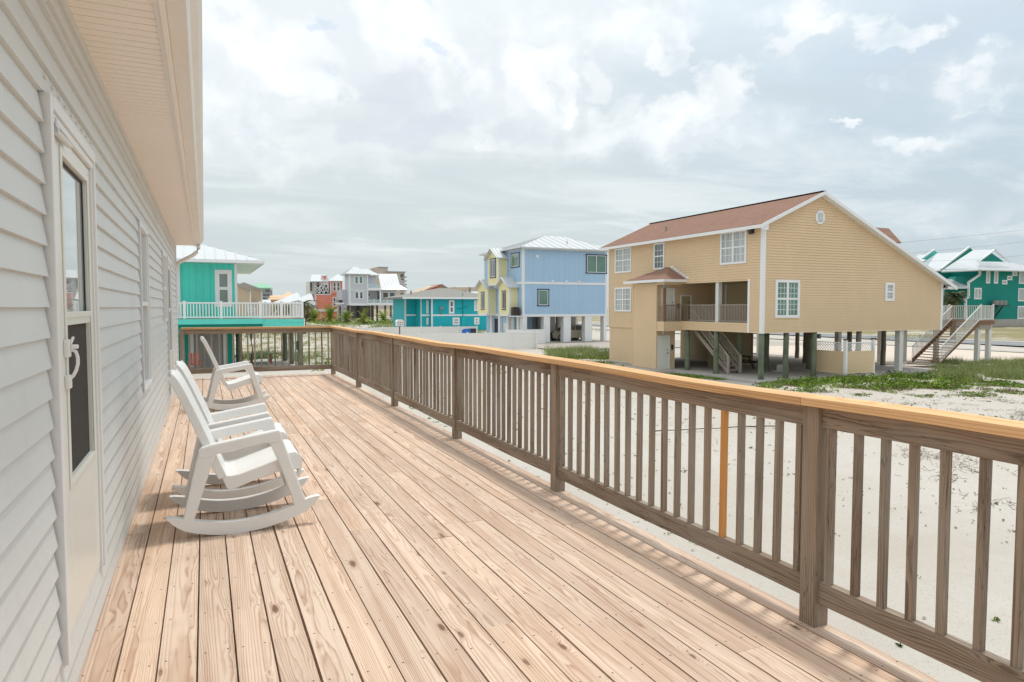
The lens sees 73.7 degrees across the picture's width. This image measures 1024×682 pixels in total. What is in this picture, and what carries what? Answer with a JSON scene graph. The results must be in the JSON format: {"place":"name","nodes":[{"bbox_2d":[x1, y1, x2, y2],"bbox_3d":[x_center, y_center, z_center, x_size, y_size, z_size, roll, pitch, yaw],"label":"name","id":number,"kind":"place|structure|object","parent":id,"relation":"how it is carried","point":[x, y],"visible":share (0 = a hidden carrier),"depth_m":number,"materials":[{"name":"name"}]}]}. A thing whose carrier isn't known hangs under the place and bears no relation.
{"place":"outdoors","nodes":[
{"label":"outdoors","id":0,"kind":"place"},
{"bbox_2d":[412,284,447,292],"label":"red roofed house","id":1,"kind":"structure","parent":0,"point":[431,287],"depth_m":156.88,"materials":[{"name":"beige paint"}]},
{"bbox_2d":[449,287,477,293],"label":"white roofed house","id":2,"kind":"structure","parent":0,"point":[466,289],"depth_m":180.37,"materials":[{"name":"beige paint"}]},
{"bbox_2d":[192,308,1023,681],"bbox_3d":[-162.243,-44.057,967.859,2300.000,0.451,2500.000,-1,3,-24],"label":"ground","id":3,"kind":"structure","parent":0,"point":[962,576],"depth_m":14.87,"materials":[{"name":"white sand"}]},
{"bbox_2d":[0,0,203,681],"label":"beach house","id":4,"kind":"structure","parent":3,"relation":"on","point":[101,160],"depth_m":2.79,"materials":[{"name":"white plastic"}]},
{"bbox_2d":[54,117,99,631],"bbox_3d":[-1.735,0.143,2.736,0.081,1.825,0.915,-1,3,-24],"label":"door","id":5,"kind":"structure","parent":4,"relation":"in","point":[72,176],"depth_m":2.78,"materials":[{"name":"wood"}]},
{"bbox_2d":[137,221,151,392],"bbox_3d":[-3.177,-0.289,5.883,0.060,1.384,0.870,-1,3,-24],"label":"window","id":6,"kind":"structure","parent":4,"relation":"in","point":[143,247],"depth_m":6.18,"materials":[{"name":"white glass"}]},
{"bbox_2d":[161,251,167,321],"bbox_3d":[-4.547,-0.701,8.907,0.060,0.880,0.780,-1,3,-24],"label":"window","id":7,"kind":"structure","parent":4,"relation":"in","point":[164,263],"depth_m":9.19,"materials":[{"name":"white glass"}]},
{"bbox_2d":[168,265,171,369],"bbox_3d":[-5.055,-0.217,10.052,0.043,1.820,0.990,-1,3,-24],"label":"door","id":8,"kind":"structure","parent":4,"relation":"in","point":[168,265],"depth_m":10.39,"materials":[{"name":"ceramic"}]},
{"bbox_2d":[187,353,200,368],"bbox_3d":[-19.835,1.302,42.633,0.760,1.050,0.980,-1,3,-24],"label":"garden chair","id":9,"kind":"object","parent":3,"relation":"on","point":[193,361],"visible":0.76,"depth_m":42.86,"materials":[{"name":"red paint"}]},
{"bbox_2d":[176,244,304,368],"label":"turquoise house","id":10,"kind":"structure","parent":3,"relation":"on","point":[207,293],"depth_m":44.30,"materials":[{"name":"teal paint"}]},
{"bbox_2d":[194,334,223,366],"bbox_3d":[-19.822,0.583,44.622,1.760,2.490,0.100,-1,3,-24],"label":"garage door","id":11,"kind":"structure","parent":10,"relation":"in","point":[215,341],"depth_m":44.59,"materials":[{"name":"grey metal"}]},
{"bbox_2d":[215,270,231,306],"bbox_3d":[-18.876,-3.443,44.674,1.021,2.416,0.080,-1,3,-24],"label":"window","id":12,"kind":"structure","parent":10,"relation":"in","point":[223,278],"depth_m":44.67,"materials":[{"name":"white glass"}]},
{"bbox_2d":[237,283,253,314],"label":"townhouse row","id":13,"kind":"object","parent":3,"relation":"on","point":[244,293],"visible":0.41,"depth_m":104.15,"materials":[{"name":"beige paint"}]},
{"bbox_2d":[245,333,258,352],"bbox_3d":[-20.230,0.180,53.436,1.359,2.436,1.314,2,4,41],"label":"young palm","id":14,"kind":"object","parent":3,"relation":"on","point":[251,335],"visible":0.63,"depth_m":53.42,"materials":[{"name":"green plant"}]},
{"bbox_2d":[240,282,265,314],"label":"townhouse row","id":15,"kind":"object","parent":3,"relation":"on","point":[256,294],"visible":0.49,"depth_m":110.48,"materials":[{"name":"beige paint"}]},
{"bbox_2d":[249,353,273,363],"bbox_3d":[-17.397,1.234,47.340,1.710,0.743,1.615,-1,3,-24],"label":"picnic table","id":16,"kind":"object","parent":3,"relation":"on","point":[252,358],"visible":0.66,"depth_m":47.26,"materials":[{"name":"green paint"}]},
{"bbox_2d":[254,284,272,299],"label":"apartment tower","id":17,"kind":"structure","parent":3,"relation":"on","point":[267,293],"depth_m":565.11,"materials":[{"name":"green metal"}]},
{"bbox_2d":[267,292,291,314],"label":"peach roofed house","id":18,"kind":"structure","parent":3,"relation":"on","point":[273,298],"depth_m":199.03,"materials":[{"name":"beige paint"}]},
{"bbox_2d":[273,306,289,314],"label":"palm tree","id":19,"kind":"object","parent":3,"relation":"on","point":[283,309],"visible":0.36,"depth_m":102.07,"materials":[{"name":"green plant"}]},
{"bbox_2d":[271,293,302,317],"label":"white roofed house","id":20,"kind":"structure","parent":3,"relation":"on","point":[294,297],"depth_m":167.84,"materials":[{"name":"beige paint"}]},
{"bbox_2d":[288,300,319,333],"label":"palm tree","id":21,"kind":"object","parent":3,"relation":"on","point":[306,303],"visible":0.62,"depth_m":96.21,"materials":[{"name":"green plant"}]},
{"bbox_2d":[301,294,314,313],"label":"white roofed house","id":22,"kind":"structure","parent":3,"relation":"on","point":[307,297],"depth_m":184.41,"materials":[{"name":"beige paint"}]},
{"bbox_2d":[306,308,322,322],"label":"palm tree","id":23,"kind":"object","parent":3,"relation":"on","point":[314,315],"visible":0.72,"depth_m":166.52,"materials":[{"name":"green plant"}]},
{"bbox_2d":[306,274,342,319],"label":"coral house","id":24,"kind":"structure","parent":3,"relation":"on","point":[320,290],"depth_m":193.36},
{"bbox_2d":[336,282,339,289],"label":"window","id":25,"kind":"structure","parent":24,"relation":"in","point":[337,283],"depth_m":194.29,"materials":[{"name":"white glass"}]},
{"bbox_2d":[318,305,341,321],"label":"palm tree","id":26,"kind":"object","parent":3,"relation":"on","point":[329,312],"visible":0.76,"depth_m":166.90,"materials":[{"name":"green plant"}]},
{"bbox_2d":[336,309,353,323],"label":"palm tree","id":27,"kind":"object","parent":3,"relation":"on","point":[346,315],"visible":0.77,"depth_m":164.63,"materials":[{"name":"green plant"}]},
{"bbox_2d":[353,308,373,324],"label":"palm tree","id":28,"kind":"object","parent":3,"relation":"on","point":[362,319],"visible":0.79,"depth_m":155.70,"materials":[{"name":"green plant"}]},
{"bbox_2d":[336,267,407,321],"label":"stilt house","id":29,"kind":"structure","parent":3,"relation":"on","point":[360,292],"depth_m":184.23,"materials":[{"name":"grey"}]},
{"bbox_2d":[334,300,343,303],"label":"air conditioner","id":30,"kind":"object","parent":29,"relation":"attached to","point":[339,301],"visible":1,"depth_m":180.08,"materials":[{"name":"metal"}]},
{"bbox_2d":[354,276,358,283],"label":"window","id":31,"kind":"structure","parent":29,"relation":"in","point":[356,278],"depth_m":180.46,"materials":[{"name":"white glass"}]},
{"bbox_2d":[355,291,358,298],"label":"window","id":32,"kind":"structure","parent":29,"relation":"in","point":[356,292],"depth_m":180.68,"materials":[{"name":"white glass"}]},
{"bbox_2d":[359,276,362,283],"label":"window","id":33,"kind":"structure","parent":29,"relation":"in","point":[360,277],"depth_m":180.95,"materials":[{"name":"white glass"}]},
{"bbox_2d":[359,291,362,298],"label":"window","id":34,"kind":"structure","parent":29,"relation":"in","point":[360,292],"depth_m":181.12,"materials":[{"name":"white glass"}]},
{"bbox_2d":[382,292,388,297],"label":"window","id":35,"kind":"structure","parent":29,"relation":"in","point":[384,294],"depth_m":184.81,"materials":[{"name":"grey glass"}]},
{"bbox_2d":[374,310,391,322],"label":"palm tree","id":36,"kind":"object","parent":3,"relation":"on","point":[382,316],"visible":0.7,"depth_m":172.01,"materials":[{"name":"green plant"}]},
{"bbox_2d":[368,267,406,308],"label":"condo block","id":37,"kind":"structure","parent":3,"relation":"on","point":[384,270],"depth_m":334.00,"materials":[{"name":"paint"}]},
{"bbox_2d":[395,320,403,333],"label":"mailbox cluster","id":38,"kind":"object","parent":3,"relation":"on","point":[399,323],"visible":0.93,"depth_m":67.64,"materials":[{"name":"white metal"}]},
{"bbox_2d":[355,326,477,333],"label":"vinyl fence","id":39,"kind":"object","parent":3,"relation":"on","point":[424,330],"visible":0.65,"depth_m":82.00,"materials":[{"name":"white plastic"}]},
{"bbox_2d":[382,287,485,329],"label":"teal house","id":40,"kind":"structure","parent":3,"relation":"on","point":[443,307],"depth_m":114.20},
{"bbox_2d":[426,300,428,313],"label":"window","id":41,"kind":"structure","parent":40,"relation":"in","point":[427,301],"depth_m":112.63,"materials":[{"name":"white glass"}]},
{"bbox_2d":[449,300,453,313],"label":"window","id":42,"kind":"structure","parent":40,"relation":"in","point":[451,302],"depth_m":113.73,"materials":[{"name":"white glass"}]},
{"bbox_2d":[453,318,459,324],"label":"window","id":43,"kind":"structure","parent":40,"relation":"in","point":[456,321],"depth_m":114.21,"materials":[{"name":"white glass"}]},
{"bbox_2d":[474,300,477,310],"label":"window","id":44,"kind":"structure","parent":40,"relation":"in","point":[475,301],"depth_m":115.49,"materials":[{"name":"white glass"}]},
{"bbox_2d":[474,317,478,324],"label":"window","id":45,"kind":"structure","parent":40,"relation":"in","point":[476,319],"depth_m":115.69,"materials":[{"name":"white glass"}]},
{"bbox_2d":[392,331,537,348],"bbox_3d":[-5.044,0.118,61.312,16.260,1.770,0.360,-1,3,-24],"label":"vinyl fence","id":46,"kind":"object","parent":3,"relation":"on","point":[515,340],"visible":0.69,"depth_m":62.79,"materials":[{"name":"white plastic"}]},
{"bbox_2d":[461,329,470,332],"bbox_3d":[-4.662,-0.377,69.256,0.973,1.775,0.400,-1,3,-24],"label":"car","id":47,"kind":"object","parent":3,"relation":"on","point":[465,331],"visible":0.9,"depth_m":69.09,"materials":[{"name":"blue paint"}]},
{"bbox_2d":[78,373,940,681],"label":"wooden deck","id":48,"kind":"structure","parent":3,"relation":"on","point":[408,547],"depth_m":3.49,"materials":[{"name":"brown wood"}]},
{"bbox_2d":[200,336,270,409],"bbox_3d":[-3.963,0.436,9.744,0.915,1.026,0.586,-1,3,-26],"label":"rocking chair","id":49,"kind":"object","parent":48,"relation":"on","point":[253,378],"visible":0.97,"depth_m":9.58,"materials":[{"name":"white plastic"}]},
{"bbox_2d":[171,360,303,498],"bbox_3d":[-2.128,0.655,5.308,0.915,1.026,0.586,-1,3,-23],"label":"rocking chair","id":50,"kind":"object","parent":48,"relation":"on","point":[259,411],"visible":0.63,"depth_m":5.12,"materials":[{"name":"white plastic"}]},
{"bbox_2d":[166,369,319,534],"bbox_3d":[-1.806,0.692,4.579,0.915,1.026,0.586,-1,3,-24],"label":"rocking chair","id":51,"kind":"object","parent":48,"relation":"on","point":[282,456],"visible":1,"depth_m":4.41,"materials":[{"name":"white plastic"}]},
{"bbox_2d":[179,326,330,373],"bbox_3d":[-5.184,0.334,13.975,2.899,1.253,0.142,-1,3,-24],"label":"deck railing","id":52,"kind":"object","parent":48,"relation":"attached to","point":[247,330],"visible":0.82,"depth_m":13.97,"materials":[{"name":"brown wood"}]},
{"bbox_2d":[330,326,1023,681],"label":"deck railing","id":53,"kind":"object","parent":48,"relation":"on","point":[387,364],"visible":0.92,"depth_m":3.36,"materials":[{"name":"brown wood"}]},
{"bbox_2d":[506,328,544,342],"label":"vinyl fence","id":54,"kind":"object","parent":3,"relation":"on","point":[541,335],"visible":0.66,"depth_m":72.84,"materials":[{"name":"white plastic"}]},
{"bbox_2d":[473,236,608,342],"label":"piling house","id":55,"kind":"structure","parent":3,"relation":"on","point":[542,282],"depth_m":75.35,"materials":[{"name":"blue"}]},
{"bbox_2d":[481,293,483,308],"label":"window","id":56,"kind":"structure","parent":55,"relation":"in","point":[482,294],"depth_m":80.41,"materials":[{"name":"grey glass"}]},
{"bbox_2d":[490,259,494,276],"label":"window","id":57,"kind":"structure","parent":55,"relation":"in","point":[492,262],"depth_m":77.29,"materials":[{"name":"grey glass"}]},
{"bbox_2d":[494,319,497,332],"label":"ground door","id":58,"kind":"structure","parent":55,"relation":"in","point":[495,320],"depth_m":80.04,"materials":[{"name":"blue"}]},
{"bbox_2d":[502,291,504,308],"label":"window","id":59,"kind":"structure","parent":55,"relation":"in","point":[503,293],"depth_m":74.77,"materials":[{"name":"grey glass"}]},
{"bbox_2d":[511,253,518,266],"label":"window","id":60,"kind":"structure","parent":55,"relation":"in","point":[514,257],"depth_m":74.41,"materials":[{"name":"green glass"}]},
{"bbox_2d":[511,307,519,315],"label":"air conditioner","id":61,"kind":"object","parent":55,"relation":"on","point":[515,311],"visible":1,"depth_m":72.85,"materials":[{"name":"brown metal"}]},
{"bbox_2d":[539,290,547,304],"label":"window","id":62,"kind":"structure","parent":55,"relation":"in","point":[543,294],"depth_m":73.74,"materials":[{"name":"green glass"}]},
{"bbox_2d":[550,324,581,340],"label":"parked car","id":63,"kind":"object","parent":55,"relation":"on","point":[576,331],"visible":0.48,"depth_m":77.42,"materials":[{"name":"beige paint"}]},
{"bbox_2d":[587,255,605,272],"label":"window","id":64,"kind":"structure","parent":55,"relation":"in","point":[595,263],"depth_m":76.26,"materials":[{"name":"green glass"}]},
{"bbox_2d":[235,320,1023,422],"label":"ground creeper","id":65,"kind":"object","parent":3,"relation":"on","point":[852,380],"visible":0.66,"depth_m":34.59,"materials":[{"name":"green plant"}]},
{"bbox_2d":[355,381,1012,618],"bbox_3d":[10.659,2.765,23.631,33.353,0.113,38.000,-1,3,-24],"label":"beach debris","id":66,"kind":"object","parent":3,"relation":"on","point":[923,617],"visible":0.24,"depth_m":18.96,"materials":[{"name":"brown plant"}]},
{"bbox_2d":[374,381,1021,646],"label":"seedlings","id":67,"kind":"object","parent":3,"relation":"on","point":[997,619],"visible":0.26,"depth_m":19.19,"materials":[{"name":"green plant"}]},
{"bbox_2d":[374,316,1023,351],"bbox_3d":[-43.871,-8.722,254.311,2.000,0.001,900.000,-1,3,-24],"label":"footpath","id":68,"kind":"structure","parent":3,"relation":"on","point":[876,343],"depth_m":68.72,"materials":[{"name":"concrete"}]},
{"bbox_2d":[655,426,774,431],"bbox_3d":[6.598,2.785,21.845,4.523,0.040,0.250,-1,3,-11],"label":"dead vine","id":69,"kind":"object","parent":3,"relation":"on","point":[716,428],"visible":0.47,"depth_m":21.79,"materials":[{"name":"brown plant"}]},
{"bbox_2d":[599,190,994,383],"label":"stilt house","id":70,"kind":"structure","parent":3,"relation":"on","point":[715,288],"depth_m":40.00,"materials":[{"name":"beige"}]},
{"bbox_2d":[614,287,631,311],"bbox_3d":[7.752,-2.903,47.700,0.080,1.679,2.026,-1,3,-24],"label":"window","id":71,"kind":"structure","parent":70,"relation":"in","point":[623,295],"depth_m":47.65,"materials":[{"name":"white glass"}]},
{"bbox_2d":[615,247,631,272],"bbox_3d":[7.744,-5.626,47.582,0.080,1.730,2.021,-1,3,-24],"label":"window","id":72,"kind":"structure","parent":70,"relation":"in","point":[623,256],"depth_m":47.52,"materials":[{"name":"white glass"}]},
{"bbox_2d":[653,242,664,269],"bbox_3d":[9.446,-5.443,43.809,0.080,1.703,1.101,-1,3,-24],"label":"window","id":73,"kind":"structure","parent":70,"relation":"in","point":[659,248],"depth_m":43.79,"materials":[{"name":"white glass"}]},
{"bbox_2d":[658,337,668,368],"bbox_3d":[9.394,0.734,42.379,0.830,2.010,0.110,-1,3,-24],"label":"door","id":74,"kind":"structure","parent":70,"relation":"in","point":[663,342],"depth_m":42.39,"materials":[{"name":"wood"}]},
{"bbox_2d":[662,289,673,320],"bbox_3d":[9.681,-2.219,42.363,0.860,1.990,0.110,-1,3,-24],"label":"door","id":75,"kind":"structure","parent":70,"relation":"in","point":[669,300],"depth_m":42.44,"materials":[{"name":"wood"}]},
{"bbox_2d":[681,296,689,320],"bbox_3d":[10.935,-2.037,42.937,0.710,1.570,0.110,-1,3,-24],"label":"door","id":76,"kind":"structure","parent":70,"relation":"in","point":[685,299],"depth_m":42.96,"materials":[{"name":"wood"}]},
{"bbox_2d":[720,230,746,264],"bbox_3d":[12.211,-5.160,37.677,0.080,1.820,2.024,-1,3,-24],"label":"window","id":77,"kind":"structure","parent":70,"relation":"in","point":[733,245],"depth_m":37.61,"materials":[{"name":"white glass"}]},
{"bbox_2d":[721,354,757,368],"bbox_3d":[14.264,1.313,42.956,1.785,0.821,1.890,-1,3,-14],"label":"picnic table","id":78,"kind":"object","parent":70,"relation":"on","point":[748,361],"visible":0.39,"depth_m":42.40,"materials":[{"name":"brown wood"}]},
{"bbox_2d":[774,279,799,317],"bbox_3d":[14.732,-2.257,36.516,1.737,2.032,0.080,-1,3,-24],"label":"window","id":79,"kind":"structure","parent":70,"relation":"in","point":[787,292],"depth_m":36.48,"materials":[{"name":"white glass"}]},
{"bbox_2d":[884,283,894,300],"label":"window","id":80,"kind":"structure","parent":70,"relation":"in","point":[889,287],"depth_m":39.76,"materials":[{"name":"white glass"}]},
{"bbox_2d":[810,337,876,375],"bbox_3d":[18.523,0.986,38.080,2.600,2.330,2.370,-1,3,-24],"label":"outdoor shower","id":81,"kind":"object","parent":3,"relation":"on","point":[846,360],"visible":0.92,"depth_m":37.26,"materials":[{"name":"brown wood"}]},
{"bbox_2d":[753,340,1023,365],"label":"sand drive","id":82,"kind":"structure","parent":3,"relation":"on","point":[966,355],"depth_m":57.05,"materials":[{"name":"beige sand"}]},
{"bbox_2d":[756,376,1023,393],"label":"dead scrub","id":83,"kind":"object","parent":3,"relation":"on","point":[1005,388],"visible":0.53,"depth_m":33.17,"materials":[{"name":"plant"}]},
{"bbox_2d":[820,380,1023,512],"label":"dry twigs","id":84,"kind":"object","parent":3,"relation":"on","point":[1000,400],"visible":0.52,"depth_m":25.86,"materials":[{"name":"brown plant"}]},
{"bbox_2d":[943,291,967,338],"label":"fan palm","id":85,"kind":"object","parent":3,"relation":"on","point":[953,299],"visible":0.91,"depth_m":82.44,"materials":[{"name":"green plant"}]},
{"bbox_2d":[916,246,1023,326],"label":"emerald building","id":86,"kind":"structure","parent":3,"relation":"on","point":[982,275],"depth_m":138.46,"materials":[{"name":"paint"}]},
{"bbox_2d":[974,288,981,298],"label":"window","id":87,"kind":"structure","parent":86,"relation":"in","point":[978,295],"depth_m":135.69,"materials":[{"name":"white glass"}]},
{"bbox_2d":[986,271,990,282],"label":"window","id":88,"kind":"structure","parent":86,"relation":"in","point":[987,272],"depth_m":136.82,"materials":[{"name":"white glass"}]},
{"bbox_2d":[992,300,998,304],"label":"air conditioner","id":89,"kind":"object","parent":86,"relation":"on","point":[995,302],"visible":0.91,"depth_m":135.79,"materials":[{"name":"white metal"}]},
{"bbox_2d":[994,271,997,283],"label":"window","id":90,"kind":"structure","parent":86,"relation":"in","point":[995,272],"depth_m":137.88,"materials":[{"name":"white glass"}]},
{"bbox_2d":[1017,306,1023,318],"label":"window","id":91,"kind":"structure","parent":86,"relation":"in","point":[1020,313],"depth_m":141.78,"materials":[{"name":"white glass"}]},
{"bbox_2d":[1018,288,1023,300],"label":"window","id":92,"kind":"structure","parent":86,"relation":"in","point":[1020,292],"depth_m":141.56,"materials":[{"name":"white glass"}]},
{"bbox_2d":[1019,272,1023,283],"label":"window","id":93,"kind":"structure","parent":86,"relation":"in","point":[1021,274],"depth_m":141.37,"materials":[{"name":"white glass"}]},
{"bbox_2d":[201,0,1023,307],"label":"sky","id":94,"kind":"structure","parent":0,"point":[419,139],"materials":[{"name":"white"}]},
{"bbox_2d":[234,322,1023,379],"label":"dune grass","id":95,"kind":"structure","parent":0,"point":[1007,369],"depth_m":47.62,"materials":[{"name":"green plant"}]},
{"bbox_2d":[538,339,833,348],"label":"driveway","id":96,"kind":"structure","parent":0,"point":[600,345],"depth_m":70.74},
{"bbox_2d":[374,314,1023,345],"bbox_3d":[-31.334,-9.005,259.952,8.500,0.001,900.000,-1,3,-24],"label":"road","id":97,"kind":"structure","parent":0,"point":[928,340],"depth_m":81.39,"materials":[{"name":"grey asphalt"}]},
{"bbox_2d":[774,364,782,371],"bbox_3d":[15.944,1.602,40.808,0.660,0.430,0.410,-1,3,-24],"label":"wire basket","id":98,"kind":"object","parent":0,"point":[779,368],"visible":0.73,"depth_m":40.62,"materials":[{"name":"grey metal"}]}
]}

